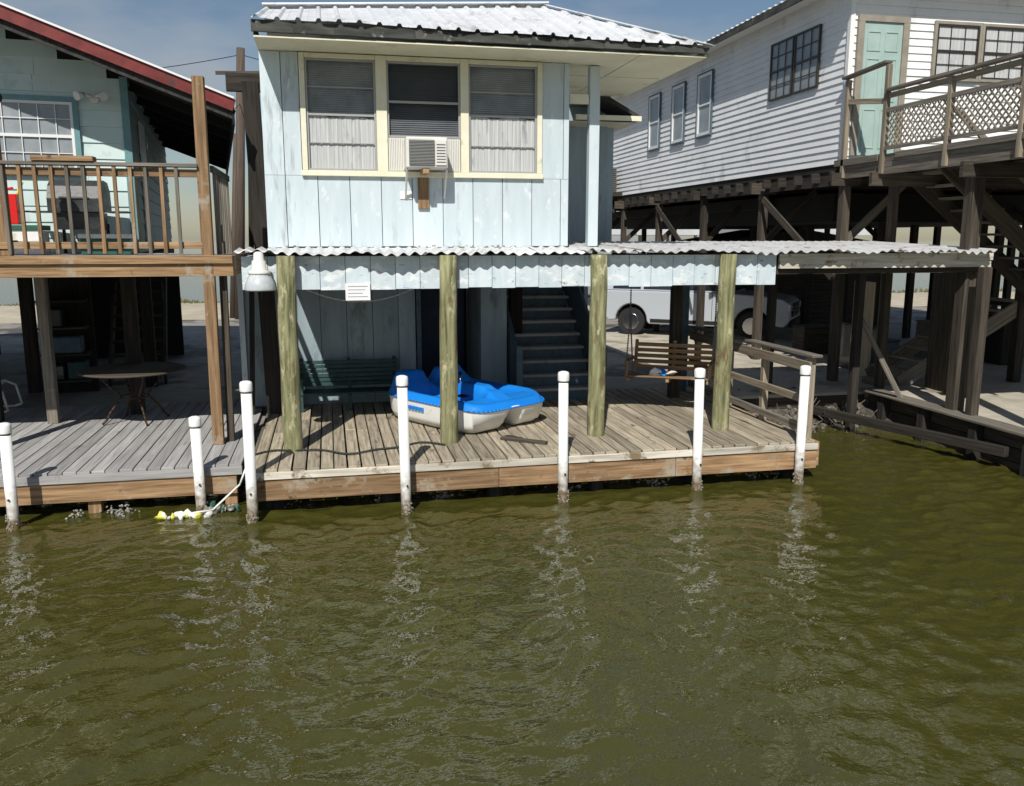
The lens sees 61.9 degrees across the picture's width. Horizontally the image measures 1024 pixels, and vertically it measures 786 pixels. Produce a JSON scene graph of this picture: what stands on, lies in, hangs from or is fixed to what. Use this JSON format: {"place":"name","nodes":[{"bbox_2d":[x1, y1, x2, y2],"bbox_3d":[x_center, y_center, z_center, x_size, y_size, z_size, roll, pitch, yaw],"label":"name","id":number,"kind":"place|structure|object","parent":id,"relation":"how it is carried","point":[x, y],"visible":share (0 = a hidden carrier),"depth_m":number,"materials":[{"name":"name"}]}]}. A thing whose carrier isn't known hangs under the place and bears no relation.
{"place":"outdoors","nodes":[
{"label":"outdoors","id":0,"kind":"place"},
{"bbox_2d":[0,94,1,159],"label":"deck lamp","id":1,"kind":"object","parent":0,"point":[0,143],"visible":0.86,"depth_m":9.84,"materials":[{"name":"brown metal"}]},
{"bbox_2d":[50,308,89,379],"bbox_3d":[-7.622,-0.845,14.563,0.650,1.200,0.380,-3,11,-18],"label":"storage bin","id":2,"kind":"object","parent":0,"point":[63,344],"visible":0.68,"depth_m":14.45,"materials":[{"name":"grey paint"}]},
{"bbox_2d":[78,234,137,254],"bbox_3d":[-5.270,-1.947,11.159,0.640,0.260,0.390,-2,10,-12],"label":"cooler","id":3,"kind":"object","parent":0,"point":[109,251],"visible":0.41,"depth_m":10.99,"materials":[{"name":"teal plastic"}]},
{"bbox_2d":[0,291,1014,483],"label":"ground","id":4,"kind":"structure","parent":0,"point":[190,382],"depth_m":17.24,"materials":[{"name":"concrete"}]},
{"bbox_2d":[0,249,184,422],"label":"stilts and floor","id":5,"kind":"object","parent":4,"relation":"on","point":[133,320],"visible":0.57,"depth_m":14.97,"materials":[{"name":"brown wood"}]},
{"bbox_2d":[127,82,171,252],"bbox_3d":[-10.258,-3.784,15.304,7.222,2.400,9.487,-3,11,-19],"label":"side siding","id":6,"kind":"object","parent":5,"relation":"on","point":[154,151],"visible":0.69,"depth_m":14.85,"materials":[{"name":"teal wood"}]},
{"bbox_2d":[0,2,235,174],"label":"roof","id":7,"kind":"structure","parent":6,"relation":"on","point":[164,98],"depth_m":11.25,"materials":[{"name":"red metal"}]},
{"bbox_2d":[19,470,245,506],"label":"underdock bank","id":8,"kind":"structure","parent":4,"relation":"on","point":[165,498],"depth_m":10.47,"materials":[{"name":"brown soil"}]},
{"bbox_2d":[215,47,259,318],"bbox_3d":[-8.853,-6.729,28.226,1.475,8.817,0.700,-2,10,-12],"label":"utility pole","id":9,"kind":"object","parent":4,"relation":"on","point":[238,210],"visible":0.61,"depth_m":27.97,"materials":[{"name":"brown wood"}]},
{"bbox_2d":[152,55,258,128],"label":"power lines","id":10,"kind":"object","parent":9,"relation":"attached to","point":[203,61],"visible":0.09,"depth_m":27.47,"materials":[{"name":"black"}]},
{"bbox_2d":[255,326,822,509],"bbox_3d":[0.057,0.591,12.358,7.125,2.640,4.240,-2,10,-12],"label":"wooden dock","id":11,"kind":"object","parent":4,"relation":"on","point":[648,432],"visible":0.62,"depth_m":10.88,"materials":[{"name":"brown wood"}]},
{"bbox_2d":[299,356,397,411],"bbox_3d":[-2.494,-0.149,13.119,1.500,0.758,0.505,-2,10,-12],"label":"porch bench","id":12,"kind":"object","parent":11,"relation":"on","point":[350,380],"visible":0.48,"depth_m":13.21,"materials":[{"name":"green wood"}]},
{"bbox_2d":[255,441,445,454],"bbox_3d":[-1.964,0.695,10.490,2.317,0.021,0.434,-2,10,-12],"label":"garden hose","id":13,"kind":"object","parent":11,"relation":"on","point":[349,453],"visible":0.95,"depth_m":10.45,"materials":[{"name":"grey rubber"}]},
{"bbox_2d":[236,251,588,406],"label":"walls","id":14,"kind":"structure","parent":11,"relation":"on","point":[403,328],"depth_m":13.48,"materials":[{"name":"blue paint"}]},
{"bbox_2d":[388,364,544,433],"bbox_3d":[-0.665,0.040,12.279,1.603,0.682,2.088,-10,14,-44],"label":"pedal boat","id":15,"kind":"object","parent":11,"relation":"on","point":[484,405],"visible":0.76,"depth_m":11.84,"materials":[{"name":"blue plastic"}]},
{"bbox_2d":[276,254,736,459],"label":"porch posts","id":16,"kind":"object","parent":11,"relation":"on","point":[289,362],"visible":0.61,"depth_m":10.82,"materials":[{"name":"wood"}]},
{"bbox_2d":[500,435,547,444],"bbox_3d":[0.174,0.600,11.013,0.640,0.035,0.191,5,11,26],"label":"loose plank","id":17,"kind":"object","parent":11,"relation":"on","point":[518,439],"visible":1,"depth_m":10.94,"materials":[{"name":"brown wood"}]},
{"bbox_2d":[507,252,606,399],"bbox_3d":[0.488,-1.321,14.827,1.480,2.473,2.960,-2,10,-12],"label":"stair","id":18,"kind":"object","parent":11,"relation":"on","point":[546,345],"visible":0.45,"depth_m":14.51,"materials":[{"name":"grey wood"}]},
{"bbox_2d":[509,251,690,397],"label":"stilts","id":19,"kind":"object","parent":4,"relation":"on","point":[679,313],"visible":0.15,"depth_m":14.02,"materials":[{"name":"brown wood"}]},
{"bbox_2d":[269,107,613,254],"bbox_3d":[-0.833,-3.484,13.532,5.635,2.440,4.790,-2,10,-12],"label":"side and back walls","id":20,"kind":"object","parent":19,"relation":"on","point":[577,183],"visible":0.11,"depth_m":14.76,"materials":[{"name":"blue paint"}]},
{"bbox_2d":[304,66,534,171],"bbox_3d":[-1.257,-3.134,11.431,3.650,2.300,0.020,-2,10,-12],"label":"interior void","id":21,"kind":"object","parent":20,"relation":"attached to","point":[416,95],"depth_m":11.30,"materials":[{"name":"black"}]},
{"bbox_2d":[250,19,709,96],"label":"eave fascia and soffit","id":22,"kind":"structure","parent":20,"relation":"on","point":[623,74],"depth_m":10.44,"materials":[{"name":"beige paint"}]},
{"bbox_2d":[251,1,715,55],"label":"metal roof","id":23,"kind":"structure","parent":22,"relation":"on","point":[529,18],"depth_m":11.47,"materials":[{"name":"white metal"}]},
{"bbox_2d":[569,96,641,131],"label":"stair roof","id":24,"kind":"structure","parent":20,"relation":"on","point":[620,115],"depth_m":14.03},
{"bbox_2d":[263,252,993,273],"bbox_3d":[1.611,-1.886,12.536,10.380,0.350,2.680,-2,10,-12],"label":"porch framing","id":25,"kind":"object","parent":4,"relation":"on","point":[838,262],"visible":0.42,"depth_m":11.99,"materials":[{"name":"brown wood"}]},
{"bbox_2d":[244,252,275,290],"bbox_3d":[-2.970,-1.430,10.012,0.366,0.452,0.359,7,12,34],"label":"barn light","id":26,"kind":"object","parent":25,"relation":"attached to","point":[259,277],"visible":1,"depth_m":9.92,"materials":[{"name":"white metal"}]},
{"bbox_2d":[345,283,369,300],"bbox_3d":[-1.898,-1.245,10.511,0.300,0.210,0.013,-2,10,-12],"label":"notice sign","id":27,"kind":"object","parent":25,"relation":"attached to","point":[357,291],"visible":1,"depth_m":10.51,"materials":[{"name":"white paper"}]},
{"bbox_2d":[307,289,412,301],"bbox_3d":[-2.311,-1.504,13.098,1.662,0.220,0.024,-3,11,-15],"label":"hanging cord","id":28,"kind":"object","parent":25,"relation":"hanging from","point":[359,301],"visible":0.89,"depth_m":13.11,"materials":[{"name":"white plastic"}]},
{"bbox_2d":[258,50,569,251],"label":"front wall","id":29,"kind":"structure","parent":25,"relation":"on","point":[325,212],"depth_m":11.01,"materials":[{"name":"blue"}]},
{"bbox_2d":[298,52,542,178],"bbox_3d":[-1.113,-3.498,10.872,3.100,1.465,0.110,-2,10,-12],"label":"window trim","id":30,"kind":"structure","parent":29,"relation":"attached to","point":[381,115],"depth_m":10.81,"materials":[{"name":"beige wood"}]},
{"bbox_2d":[304,57,536,173],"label":"window sashes","id":31,"kind":"object","parent":30,"relation":"attached to","point":[534,117],"depth_m":10.82,"materials":[{"name":"black glass"}]},
{"bbox_2d":[306,60,534,171],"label":"curtains and blinds","id":32,"kind":"object","parent":30,"relation":"attached to","point":[511,132],"visible":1,"depth_m":10.87,"materials":[{"name":"white fabric"}]},
{"bbox_2d":[388,137,460,208],"bbox_3d":[-1.086,-2.795,10.832,0.925,0.885,0.524,-2,10,-12],"label":"window air conditioner","id":33,"kind":"object","parent":29,"relation":"attached to","point":[424,155],"depth_m":10.82,"materials":[{"name":"white plastic"}]},
{"bbox_2d":[241,253,776,289],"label":"porch fascia","id":34,"kind":"structure","parent":25,"relation":"attached to","point":[383,272],"depth_m":10.89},
{"bbox_2d":[569,66,607,245],"bbox_3d":[1.310,-3.402,13.082,0.409,2.440,3.560,2,10,12],"label":"side post","id":35,"kind":"object","parent":25,"relation":"on","point":[596,179],"visible":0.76,"depth_m":11.53,"materials":[{"name":"blue paint"}]},
{"bbox_2d":[234,241,996,255],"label":"porch roof sheets","id":36,"kind":"object","parent":25,"relation":"on","point":[777,247],"visible":1,"depth_m":11.70,"materials":[{"name":"silver metal"}]},
{"bbox_2d":[624,285,717,384],"bbox_3d":[2.430,-1.121,12.904,1.310,1.853,0.684,4,11,20],"label":"porch swing","id":37,"kind":"object","parent":25,"relation":"hanging from","point":[674,362],"visible":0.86,"depth_m":13.17,"materials":[{"name":"brown wood"}]},
{"bbox_2d":[649,368,676,375],"bbox_3d":[2.304,-0.313,13.036,0.433,0.171,0.166,1,10,5],"label":"towel","id":38,"kind":"object","parent":37,"relation":"on","point":[657,371],"visible":0.93,"depth_m":12.98,"materials":[{"name":"blue fabric"}]},
{"bbox_2d":[662,229,874,327],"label":"storage shed","id":39,"kind":"structure","parent":4,"relation":"on","point":[820,298],"depth_m":26.40,"materials":[{"name":"wood"}]},
{"bbox_2d":[706,386,877,439],"bbox_3d":[4.795,0.543,14.339,2.884,1.036,2.228,-2,10,-12],"label":"shoreline rubble","id":40,"kind":"object","parent":4,"relation":"on","point":[792,410],"visible":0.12,"depth_m":14.32,"materials":[{"name":"stone"}]},
{"bbox_2d":[592,165,1023,381],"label":"stilts and floor","id":41,"kind":"object","parent":4,"relation":"on","point":[825,198],"visible":0.61,"depth_m":19.07,"materials":[{"name":"brown wood"}]},
{"bbox_2d":[612,167,622,216],"bbox_3d":[2.827,-6.310,26.897,1.002,1.513,1.200,-2,10,-12],"label":"air conditioner compressor","id":42,"kind":"object","parent":41,"relation":"on","point":[614,188],"visible":0.19,"depth_m":26.50,"materials":[{"name":"grey metal"}]},
{"bbox_2d":[613,0,1023,195],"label":"siding","id":43,"kind":"object","parent":41,"relation":"on","point":[755,132],"visible":0.58,"depth_m":17.29,"materials":[{"name":"white wood"}]},
{"bbox_2d":[609,0,817,98],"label":"roof","id":44,"kind":"structure","parent":43,"relation":"on","point":[776,12],"depth_m":17.37,"materials":[{"name":"white metal"}]},
{"bbox_2d":[647,24,821,151],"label":"side windows","id":45,"kind":"structure","parent":43,"relation":"attached to","point":[795,64],"depth_m":17.32,"materials":[{"name":"grey glass"}]},
{"bbox_2d":[849,14,1023,155],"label":"front window and door","id":46,"kind":"structure","parent":43,"relation":"attached to","point":[956,44],"depth_m":15.11,"materials":[{"name":"wood"}]},
{"bbox_2d":[606,325,1023,426],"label":"concrete pad","id":47,"kind":"object","parent":4,"relation":"on","point":[1001,399],"visible":0.18,"depth_m":16.13,"materials":[{"name":"grey concrete"}]},
{"bbox_2d":[606,285,800,337],"bbox_3d":[5.187,-2.545,23.461,5.148,1.860,2.280,5,11,26],"label":"parked suv","id":48,"kind":"object","parent":47,"relation":"on","point":[650,306],"visible":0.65,"depth_m":22.93,"materials":[{"name":"silver metal"}]},
{"bbox_2d":[792,313,1023,368],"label":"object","id":49,"kind":"object","parent":47,"relation":"on","point":[813,338],"visible":0.3,"depth_m":18.00,"materials":[{"name":"grey paint"}]},
{"bbox_2d":[732,387,1023,477],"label":"bulkhead","id":50,"kind":"object","parent":4,"relation":"on","point":[988,439],"visible":0.46,"depth_m":12.88,"materials":[{"name":"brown wood"}]},
{"bbox_2d":[765,51,1023,428],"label":"elevated deck","id":51,"kind":"structure","parent":4,"relation":"on","point":[951,340],"depth_m":13.77,"materials":[{"name":"brown wood"}]},
{"bbox_2d":[0,287,1014,305],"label":"marsh grass","id":52,"kind":"structure","parent":0,"point":[191,302],"depth_m":36.44,"materials":[{"name":"green plant"}]},
{"bbox_2d":[0,239,1018,305],"bbox_3d":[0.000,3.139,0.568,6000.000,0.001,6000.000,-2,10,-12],"label":"bay water","id":53,"kind":"structure","parent":0,"point":[191,288],"depth_m":63.15,"materials":[{"name":"grey liquid"}]},
{"bbox_2d":[612,211,620,234],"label":"distant house","id":54,"kind":"structure","parent":53,"relation":"on","point":[616,231],"depth_m":63.92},
{"bbox_2d":[627,229,698,253],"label":"distant house","id":55,"kind":"structure","parent":53,"relation":"on","point":[695,232],"depth_m":71.24,"materials":[{"name":"white"}]},
{"bbox_2d":[719,229,821,232],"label":"distant house","id":56,"kind":"structure","parent":53,"relation":"on","point":[730,230],"depth_m":66.75,"materials":[{"name":"white"}]},
{"bbox_2d":[822,228,873,240],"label":"distant house","id":57,"kind":"structure","parent":53,"relation":"on","point":[864,231],"depth_m":72.52,"materials":[{"name":"white"}]},
{"bbox_2d":[0,0,1021,239],"label":"sky","id":58,"kind":"structure","parent":0,"point":[161,33],"materials":[{"name":"blue"}]},
{"bbox_2d":[0,426,1023,785],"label":"canal water","id":59,"kind":"structure","parent":0,"point":[850,612],"depth_m":6.79,"materials":[{"name":"green liquid"}]},
{"bbox_2d":[0,422,20,530],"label":"mooring post","id":60,"kind":"object","parent":59,"relation":"in","point":[12,517],"visible":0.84,"depth_m":9.13,"materials":[{"name":"white plastic"}]},
{"bbox_2d":[0,400,263,512],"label":"neighbour dock","id":61,"kind":"object","parent":59,"relation":"in","point":[79,453],"visible":0.78,"depth_m":10.45,"materials":[{"name":"grey wood"}]},
{"bbox_2d":[1,379,22,412],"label":"lounge chair","id":62,"kind":"object","parent":61,"relation":"on","point":[6,405],"visible":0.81,"depth_m":13.33,"materials":[{"name":"white plastic"}]},
{"bbox_2d":[0,75,246,444],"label":"deck","id":63,"kind":"structure","parent":61,"relation":"on","point":[208,264],"depth_m":10.29,"materials":[{"name":"brown wood"}]},
{"bbox_2d":[12,225,50,254],"bbox_3d":[-6.420,-1.979,11.029,0.740,0.370,0.450,-2,10,-12],"label":"cooler","id":64,"kind":"object","parent":63,"relation":"on","point":[32,233],"visible":0.41,"depth_m":10.89,"materials":[{"name":"white plastic"}]},
{"bbox_2d":[8,182,23,224],"bbox_3d":[-6.443,-2.441,10.956,0.359,0.544,0.220,-2,10,-12],"label":"gas can","id":65,"kind":"object","parent":64,"relation":"on","point":[14,205],"visible":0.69,"depth_m":10.89,"materials":[{"name":"red plastic"}]},
{"bbox_2d":[0,27,139,252],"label":"front siding","id":66,"kind":"object","parent":63,"relation":"on","point":[105,131],"visible":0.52,"depth_m":11.68,"materials":[{"name":"wood"}]},
{"bbox_2d":[0,93,81,175],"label":"window","id":67,"kind":"structure","parent":66,"relation":"attached to","point":[38,125],"depth_m":11.51,"materials":[{"name":"white glass"}]},
{"bbox_2d":[73,91,107,103],"bbox_3d":[-5.693,-4.010,11.584,0.438,0.128,0.338,-2,10,-12],"label":"flood light","id":68,"kind":"object","parent":66,"relation":"attached to","point":[94,98],"visible":1,"depth_m":11.50,"materials":[{"name":"grey metal"}]},
{"bbox_2d":[25,180,130,253],"bbox_3d":[-5.775,-2.350,11.423,1.250,0.960,0.550,-2,10,-12],"label":"barbecue grill","id":69,"kind":"object","parent":63,"relation":"on","point":[77,204],"visible":0.6,"depth_m":11.21,"materials":[{"name":"black metal"}]},
{"bbox_2d":[77,362,185,425],"bbox_3d":[-5.431,0.026,12.286,1.440,0.766,1.440,-2,10,-12],"label":"patio table","id":70,"kind":"object","parent":61,"relation":"on","point":[126,371],"visible":1,"depth_m":12.13,"materials":[{"name":"brown wood"}]},
{"bbox_2d":[225,72,281,415],"bbox_3d":[-3.709,-2.059,12.351,0.550,4.863,0.235,-2,10,-12],"label":"timber post","id":71,"kind":"object","parent":61,"relation":"on","point":[247,85],"visible":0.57,"depth_m":12.22,"materials":[{"name":"brown wood"}]},
{"bbox_2d":[188,416,207,513],"bbox_3d":[-3.574,1.258,9.826,0.152,2.029,0.158,7,12,32],"label":"mooring post","id":72,"kind":"object","parent":59,"relation":"in","point":[197,456],"visible":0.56,"depth_m":9.70,"materials":[{"name":"white plastic"}]},
{"bbox_2d":[154,469,244,519],"bbox_3d":[-3.532,1.156,9.713,1.033,0.541,0.343,-7,12,-34],"label":"floating debris","id":73,"kind":"object","parent":59,"relation":"on","point":[212,508],"visible":1,"depth_m":9.71,"materials":[{"name":"white plastic"}]},
{"bbox_2d":[239,380,258,523],"bbox_3d":[-2.878,1.094,9.427,0.152,2.493,0.160,6,12,29],"label":"mooring post","id":74,"kind":"object","parent":59,"relation":"in","point":[245,388],"visible":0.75,"depth_m":9.30,"materials":[{"name":"white plastic"}]},
{"bbox_2d":[396,375,413,514],"bbox_3d":[-1.211,1.033,9.734,0.155,2.505,0.164,8,13,38],"label":"mooring post","id":75,"kind":"object","parent":59,"relation":"in","point":[403,429],"visible":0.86,"depth_m":9.60,"materials":[{"name":"white plastic"}]},
{"bbox_2d":[65,471,776,518],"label":"oyster shells","id":76,"kind":"object","parent":59,"relation":"in","point":[120,512],"visible":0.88,"depth_m":10.21},
{"bbox_2d":[557,371,568,502],"bbox_3d":[0.617,0.959,10.221,0.151,2.475,0.158,6,12,31],"label":"mooring post","id":77,"kind":"object","parent":59,"relation":"in","point":[563,490],"visible":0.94,"depth_m":10.09,"materials":[{"name":"white plastic"}]},
{"bbox_2d":[691,368,705,490],"bbox_3d":[2.314,0.896,10.646,0.157,2.449,0.162,8,13,39],"label":"mooring post","id":78,"kind":"object","parent":59,"relation":"in","point":[699,376],"visible":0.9,"depth_m":10.52,"materials":[{"name":"white plastic"}]},
{"bbox_2d":[792,365,810,484],"bbox_3d":[3.673,0.851,10.923,0.157,2.438,0.154,7,13,35],"label":"mooring post","id":79,"kind":"object","parent":59,"relation":"in","point":[805,374],"visible":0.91,"depth_m":10.80,"materials":[{"name":"white plastic"}]}
]}

